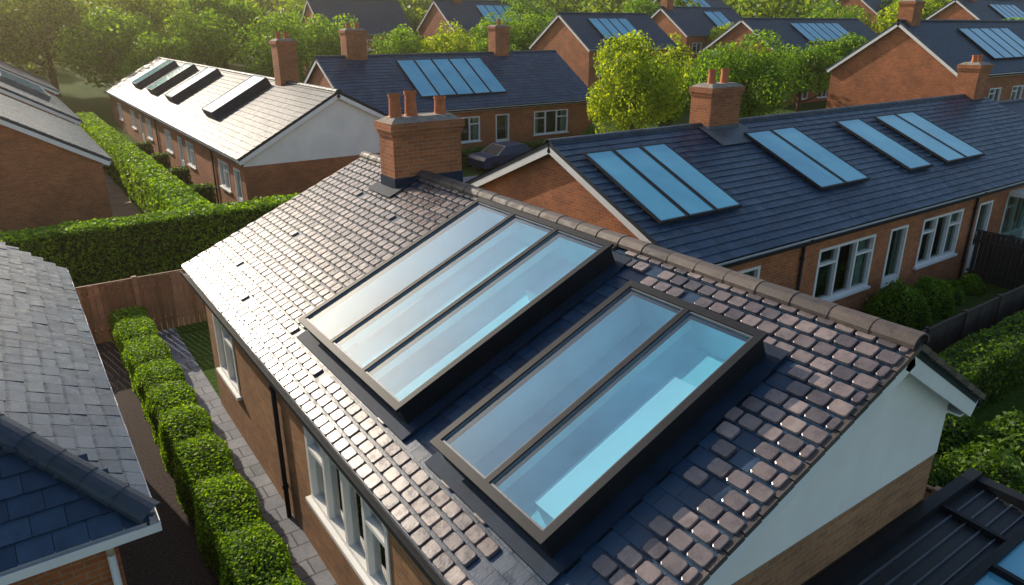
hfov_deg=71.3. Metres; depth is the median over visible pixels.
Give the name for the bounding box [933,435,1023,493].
garden shrub
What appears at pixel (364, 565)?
window frames
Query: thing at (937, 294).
round bush
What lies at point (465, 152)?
privet hedge
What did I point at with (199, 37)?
garden tree
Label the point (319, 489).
window panes
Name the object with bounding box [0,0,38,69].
garden tree
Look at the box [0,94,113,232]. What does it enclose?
brick bungalow
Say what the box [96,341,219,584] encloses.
gravel
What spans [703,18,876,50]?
roof
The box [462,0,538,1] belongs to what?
ridge tiles
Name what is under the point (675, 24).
fascia
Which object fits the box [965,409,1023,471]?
garden shrub
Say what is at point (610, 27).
solar panels
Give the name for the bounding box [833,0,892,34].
walls
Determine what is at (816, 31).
solar panels frame
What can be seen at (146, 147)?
garden hedge
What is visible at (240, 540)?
clipped hedge
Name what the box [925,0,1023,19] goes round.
roof
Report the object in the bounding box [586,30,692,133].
garden tree
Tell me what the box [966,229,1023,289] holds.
timber fence
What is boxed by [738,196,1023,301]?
window frames
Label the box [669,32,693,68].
garden tree
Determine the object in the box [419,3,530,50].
walls
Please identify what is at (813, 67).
garden tree
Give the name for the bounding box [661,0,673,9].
chimney stack
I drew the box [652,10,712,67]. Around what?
walls
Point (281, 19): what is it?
garden tree
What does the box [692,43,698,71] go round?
rooms
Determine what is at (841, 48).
garden tree
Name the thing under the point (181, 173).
garden hedge
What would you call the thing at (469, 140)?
window frames
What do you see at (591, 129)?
garden shrub
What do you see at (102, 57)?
garden tree
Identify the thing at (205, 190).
garden hedge
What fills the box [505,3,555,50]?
garden tree
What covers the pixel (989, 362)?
privet hedge
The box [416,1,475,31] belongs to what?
fascia
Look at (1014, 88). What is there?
rooms
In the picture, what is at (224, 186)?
window frames
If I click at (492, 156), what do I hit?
parked car
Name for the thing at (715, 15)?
solar panels frame
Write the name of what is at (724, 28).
garden tree
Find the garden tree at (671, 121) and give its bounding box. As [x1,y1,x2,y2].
[641,60,696,126]
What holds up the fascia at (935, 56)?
attached to the roof at (948, 43)
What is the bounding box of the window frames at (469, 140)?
[461,109,568,143]
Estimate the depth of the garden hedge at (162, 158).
39.11 m
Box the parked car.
[467,141,530,169]
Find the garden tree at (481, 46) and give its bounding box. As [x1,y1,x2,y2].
[471,37,521,51]
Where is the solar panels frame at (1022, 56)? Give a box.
[957,27,1023,58]
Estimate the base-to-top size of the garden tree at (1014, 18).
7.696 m
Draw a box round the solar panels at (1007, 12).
[989,4,1023,19]
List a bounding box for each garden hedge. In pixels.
[134,140,154,154]
[150,152,171,168]
[168,166,193,186]
[190,182,216,203]
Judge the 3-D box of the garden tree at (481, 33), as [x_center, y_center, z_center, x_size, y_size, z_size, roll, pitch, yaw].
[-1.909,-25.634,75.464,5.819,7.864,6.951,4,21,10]
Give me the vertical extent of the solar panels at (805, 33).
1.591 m
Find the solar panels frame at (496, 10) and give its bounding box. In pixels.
[475,5,520,22]
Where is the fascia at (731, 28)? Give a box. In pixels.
[703,20,793,52]
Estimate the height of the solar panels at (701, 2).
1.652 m
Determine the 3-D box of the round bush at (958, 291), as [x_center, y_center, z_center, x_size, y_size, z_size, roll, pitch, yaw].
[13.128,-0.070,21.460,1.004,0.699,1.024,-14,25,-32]
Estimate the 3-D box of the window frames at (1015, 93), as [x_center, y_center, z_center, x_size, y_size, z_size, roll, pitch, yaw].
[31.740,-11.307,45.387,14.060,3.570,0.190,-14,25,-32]
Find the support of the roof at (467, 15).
on the walls at (430, 24)
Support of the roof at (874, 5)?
on the walls at (860, 3)
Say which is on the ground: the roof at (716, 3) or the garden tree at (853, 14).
the garden tree at (853, 14)
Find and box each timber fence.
[75,269,206,343]
[917,285,1023,353]
[923,484,941,500]
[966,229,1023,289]
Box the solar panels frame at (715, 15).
[703,11,728,27]
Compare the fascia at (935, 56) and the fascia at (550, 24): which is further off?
the fascia at (550, 24)
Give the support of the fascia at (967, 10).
attached to the roof at (981, 9)
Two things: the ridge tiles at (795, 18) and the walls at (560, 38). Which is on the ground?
the walls at (560, 38)
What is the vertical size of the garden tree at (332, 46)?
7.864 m
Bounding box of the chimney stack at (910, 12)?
[897,1,925,25]
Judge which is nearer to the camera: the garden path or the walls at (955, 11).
the garden path
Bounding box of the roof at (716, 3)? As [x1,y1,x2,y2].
[652,0,727,6]
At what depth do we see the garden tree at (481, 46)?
64.14 m
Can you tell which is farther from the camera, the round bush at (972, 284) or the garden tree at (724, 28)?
the garden tree at (724, 28)
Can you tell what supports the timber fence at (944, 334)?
on the ground
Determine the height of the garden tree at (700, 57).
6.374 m
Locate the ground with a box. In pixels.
[6,35,1023,481]
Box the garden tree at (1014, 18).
[1002,17,1023,19]
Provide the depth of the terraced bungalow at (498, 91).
45.09 m
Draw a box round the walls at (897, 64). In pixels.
[826,27,1023,108]
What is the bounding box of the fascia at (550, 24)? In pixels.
[529,15,676,51]
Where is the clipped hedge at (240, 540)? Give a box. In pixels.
[108,305,305,584]
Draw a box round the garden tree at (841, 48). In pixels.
[810,32,867,85]
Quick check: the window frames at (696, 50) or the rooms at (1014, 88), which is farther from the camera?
the window frames at (696, 50)
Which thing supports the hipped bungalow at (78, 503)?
on the ground
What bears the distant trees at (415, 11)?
on the ground
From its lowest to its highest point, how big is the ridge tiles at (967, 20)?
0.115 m
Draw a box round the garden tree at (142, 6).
[76,0,184,43]
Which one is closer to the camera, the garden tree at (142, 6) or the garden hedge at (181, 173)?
the garden hedge at (181, 173)
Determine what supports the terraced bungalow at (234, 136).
on the ground
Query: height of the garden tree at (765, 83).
7.661 m
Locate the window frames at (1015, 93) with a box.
[988,85,1023,101]
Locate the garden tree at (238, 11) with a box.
[174,0,267,68]
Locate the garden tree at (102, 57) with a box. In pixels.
[52,4,159,87]
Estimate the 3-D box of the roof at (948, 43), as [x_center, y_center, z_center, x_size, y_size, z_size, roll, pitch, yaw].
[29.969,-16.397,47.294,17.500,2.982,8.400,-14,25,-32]
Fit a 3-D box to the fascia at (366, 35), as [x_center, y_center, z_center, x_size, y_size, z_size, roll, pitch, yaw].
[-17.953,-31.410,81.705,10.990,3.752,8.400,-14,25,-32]
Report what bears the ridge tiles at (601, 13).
on the roof at (585, 30)
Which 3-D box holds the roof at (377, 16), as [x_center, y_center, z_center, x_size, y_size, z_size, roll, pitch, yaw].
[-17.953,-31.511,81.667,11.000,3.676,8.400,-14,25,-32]
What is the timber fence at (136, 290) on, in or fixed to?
on the ground
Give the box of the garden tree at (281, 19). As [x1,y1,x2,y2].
[229,9,324,81]
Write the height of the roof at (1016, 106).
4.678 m
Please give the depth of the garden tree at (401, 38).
67.77 m
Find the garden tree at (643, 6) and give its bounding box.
[619,0,679,16]
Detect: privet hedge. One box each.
[461,134,589,168]
[938,308,1023,415]
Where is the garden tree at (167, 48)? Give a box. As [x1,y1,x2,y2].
[114,31,191,80]
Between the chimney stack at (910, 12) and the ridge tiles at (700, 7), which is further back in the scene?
the ridge tiles at (700, 7)
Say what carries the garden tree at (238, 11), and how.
on the ground
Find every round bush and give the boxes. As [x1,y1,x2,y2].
[861,276,932,330]
[911,275,954,318]
[946,279,966,305]
[959,273,985,295]
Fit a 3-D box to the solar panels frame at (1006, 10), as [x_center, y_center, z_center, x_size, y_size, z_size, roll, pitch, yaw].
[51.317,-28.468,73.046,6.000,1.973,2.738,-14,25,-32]
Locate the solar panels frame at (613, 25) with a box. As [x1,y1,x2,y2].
[587,18,638,39]
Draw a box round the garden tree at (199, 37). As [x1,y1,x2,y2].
[158,6,241,68]
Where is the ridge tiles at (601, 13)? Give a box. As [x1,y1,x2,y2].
[557,12,647,13]
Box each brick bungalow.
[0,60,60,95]
[0,69,82,124]
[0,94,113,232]
[180,90,985,584]
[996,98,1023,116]
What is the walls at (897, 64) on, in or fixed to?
on the ground
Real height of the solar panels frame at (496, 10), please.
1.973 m
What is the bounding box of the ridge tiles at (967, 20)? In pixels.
[896,19,1023,21]
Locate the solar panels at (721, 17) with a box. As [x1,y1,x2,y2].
[705,12,731,26]
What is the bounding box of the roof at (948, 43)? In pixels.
[827,21,1023,73]
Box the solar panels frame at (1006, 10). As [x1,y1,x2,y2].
[988,4,1023,18]
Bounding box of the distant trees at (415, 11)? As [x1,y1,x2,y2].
[1,0,951,70]
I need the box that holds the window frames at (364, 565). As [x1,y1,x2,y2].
[212,314,391,584]
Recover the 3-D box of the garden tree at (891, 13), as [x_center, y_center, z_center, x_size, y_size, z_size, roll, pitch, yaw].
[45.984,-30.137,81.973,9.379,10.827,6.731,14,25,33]
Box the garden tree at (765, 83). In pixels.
[689,28,799,117]
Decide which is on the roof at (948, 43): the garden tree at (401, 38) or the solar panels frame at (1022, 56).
the solar panels frame at (1022, 56)
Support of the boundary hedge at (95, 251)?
on the ground
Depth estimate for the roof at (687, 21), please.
79.51 m
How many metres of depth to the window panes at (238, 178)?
31.81 m
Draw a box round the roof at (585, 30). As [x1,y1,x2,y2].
[529,13,677,49]
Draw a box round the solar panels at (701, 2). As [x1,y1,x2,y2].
[683,0,710,6]
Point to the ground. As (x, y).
(78, 93)
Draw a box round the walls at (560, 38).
[532,17,674,112]
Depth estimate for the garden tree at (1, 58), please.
67.13 m
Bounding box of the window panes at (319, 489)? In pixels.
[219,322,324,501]
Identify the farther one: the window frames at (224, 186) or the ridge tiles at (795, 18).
the ridge tiles at (795, 18)
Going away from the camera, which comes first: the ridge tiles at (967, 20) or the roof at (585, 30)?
the ridge tiles at (967, 20)
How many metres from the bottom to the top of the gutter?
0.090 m
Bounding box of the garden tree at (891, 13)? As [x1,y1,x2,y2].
[869,0,943,33]
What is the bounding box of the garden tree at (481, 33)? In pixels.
[468,11,519,51]
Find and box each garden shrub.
[582,124,600,134]
[927,449,952,487]
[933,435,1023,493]
[934,410,983,461]
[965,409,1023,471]
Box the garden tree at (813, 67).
[778,37,837,111]
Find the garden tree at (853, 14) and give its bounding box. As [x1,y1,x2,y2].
[801,0,877,32]
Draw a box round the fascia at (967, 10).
[927,0,979,19]
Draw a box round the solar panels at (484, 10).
[476,5,518,21]
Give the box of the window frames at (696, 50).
[691,43,701,66]
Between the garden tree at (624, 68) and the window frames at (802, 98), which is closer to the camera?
the garden tree at (624, 68)
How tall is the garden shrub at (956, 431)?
1.666 m
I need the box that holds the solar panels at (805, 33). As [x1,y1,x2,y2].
[791,23,847,40]
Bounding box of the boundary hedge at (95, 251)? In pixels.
[0,192,301,292]
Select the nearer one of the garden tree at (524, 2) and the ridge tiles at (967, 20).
the ridge tiles at (967, 20)
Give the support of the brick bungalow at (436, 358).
on the ground
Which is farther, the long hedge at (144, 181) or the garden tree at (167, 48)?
the garden tree at (167, 48)
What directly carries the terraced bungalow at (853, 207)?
on the ground
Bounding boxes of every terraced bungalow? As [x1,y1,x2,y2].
[103,32,387,203]
[302,19,595,148]
[464,55,1023,312]
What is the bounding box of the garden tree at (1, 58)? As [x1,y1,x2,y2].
[0,0,26,61]
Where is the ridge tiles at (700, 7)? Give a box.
[660,6,732,7]
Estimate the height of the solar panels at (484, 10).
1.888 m
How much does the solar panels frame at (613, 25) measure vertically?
1.734 m
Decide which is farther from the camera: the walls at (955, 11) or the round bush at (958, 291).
the walls at (955, 11)
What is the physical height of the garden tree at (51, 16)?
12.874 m
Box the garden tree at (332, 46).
[291,13,357,67]
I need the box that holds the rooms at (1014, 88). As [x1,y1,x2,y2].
[990,86,1020,101]
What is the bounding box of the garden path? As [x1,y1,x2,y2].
[158,328,337,584]
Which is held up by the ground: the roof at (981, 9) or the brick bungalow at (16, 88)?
the brick bungalow at (16, 88)
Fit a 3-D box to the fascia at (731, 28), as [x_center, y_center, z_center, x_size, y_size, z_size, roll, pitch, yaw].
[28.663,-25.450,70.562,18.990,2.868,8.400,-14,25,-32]
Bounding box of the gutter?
[825,70,1023,76]
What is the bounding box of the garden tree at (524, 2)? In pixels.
[498,0,557,37]
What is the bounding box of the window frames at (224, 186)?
[117,102,243,201]
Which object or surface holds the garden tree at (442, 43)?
on the ground
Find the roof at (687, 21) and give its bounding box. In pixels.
[651,7,740,35]
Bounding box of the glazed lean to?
[805,468,1023,584]
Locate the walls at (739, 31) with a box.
[707,22,827,106]
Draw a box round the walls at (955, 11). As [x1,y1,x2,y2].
[929,2,976,19]
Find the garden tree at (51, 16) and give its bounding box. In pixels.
[0,0,99,96]
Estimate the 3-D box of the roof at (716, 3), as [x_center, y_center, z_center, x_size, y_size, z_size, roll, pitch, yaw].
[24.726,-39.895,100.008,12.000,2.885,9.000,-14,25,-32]
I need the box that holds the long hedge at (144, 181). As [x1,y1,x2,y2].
[75,111,212,213]
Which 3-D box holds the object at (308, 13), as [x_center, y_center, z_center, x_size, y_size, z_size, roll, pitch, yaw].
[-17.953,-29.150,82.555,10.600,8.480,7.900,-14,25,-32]
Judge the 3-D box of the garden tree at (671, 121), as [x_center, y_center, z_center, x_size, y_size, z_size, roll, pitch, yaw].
[10.323,-12.378,47.158,4.324,5.788,3.692,1,21,1]
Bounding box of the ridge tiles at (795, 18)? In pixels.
[740,17,858,18]
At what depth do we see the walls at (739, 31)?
66.25 m
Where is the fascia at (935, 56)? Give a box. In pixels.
[827,23,1021,76]
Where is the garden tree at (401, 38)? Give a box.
[367,23,425,53]
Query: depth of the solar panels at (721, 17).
81.58 m
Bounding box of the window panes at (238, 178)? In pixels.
[140,116,241,197]
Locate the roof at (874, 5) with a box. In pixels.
[826,0,889,13]
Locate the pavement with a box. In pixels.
[463,175,478,181]
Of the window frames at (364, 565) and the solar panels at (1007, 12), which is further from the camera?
the solar panels at (1007, 12)
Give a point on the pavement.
(465, 179)
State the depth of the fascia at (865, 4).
92.61 m
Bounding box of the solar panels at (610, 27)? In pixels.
[588,18,639,38]
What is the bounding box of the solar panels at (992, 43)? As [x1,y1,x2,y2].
[959,28,1023,57]
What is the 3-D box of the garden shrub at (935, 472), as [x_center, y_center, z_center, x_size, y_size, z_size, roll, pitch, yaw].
[6.272,2.970,11.839,2.064,1.787,2.107,-14,25,-32]
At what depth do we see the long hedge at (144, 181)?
31.89 m
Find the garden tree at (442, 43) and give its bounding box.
[418,18,477,52]
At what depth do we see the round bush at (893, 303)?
19.35 m
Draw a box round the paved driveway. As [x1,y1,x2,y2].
[103,169,141,219]
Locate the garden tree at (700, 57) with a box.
[679,47,745,92]
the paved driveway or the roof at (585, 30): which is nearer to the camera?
the paved driveway
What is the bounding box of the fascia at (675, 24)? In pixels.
[651,8,715,36]
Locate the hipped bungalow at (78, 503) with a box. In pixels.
[0,242,161,584]
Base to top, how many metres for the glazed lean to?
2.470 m
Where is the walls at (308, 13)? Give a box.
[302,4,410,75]
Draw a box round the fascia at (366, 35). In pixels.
[301,1,386,35]
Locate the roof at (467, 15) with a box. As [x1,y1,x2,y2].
[416,0,549,29]
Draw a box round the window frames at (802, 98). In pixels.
[783,86,826,101]
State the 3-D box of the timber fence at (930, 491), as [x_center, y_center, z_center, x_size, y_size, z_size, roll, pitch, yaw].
[6.562,3.877,9.326,0.120,1.780,8.660,-14,25,-32]
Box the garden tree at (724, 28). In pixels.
[708,22,733,43]
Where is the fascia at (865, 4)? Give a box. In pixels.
[827,0,877,14]
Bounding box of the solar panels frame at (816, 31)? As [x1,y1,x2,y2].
[789,23,846,41]
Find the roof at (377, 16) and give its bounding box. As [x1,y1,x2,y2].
[301,0,415,34]
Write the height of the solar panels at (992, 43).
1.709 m
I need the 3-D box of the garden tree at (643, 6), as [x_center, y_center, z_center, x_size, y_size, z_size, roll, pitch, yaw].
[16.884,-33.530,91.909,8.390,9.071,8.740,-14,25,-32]

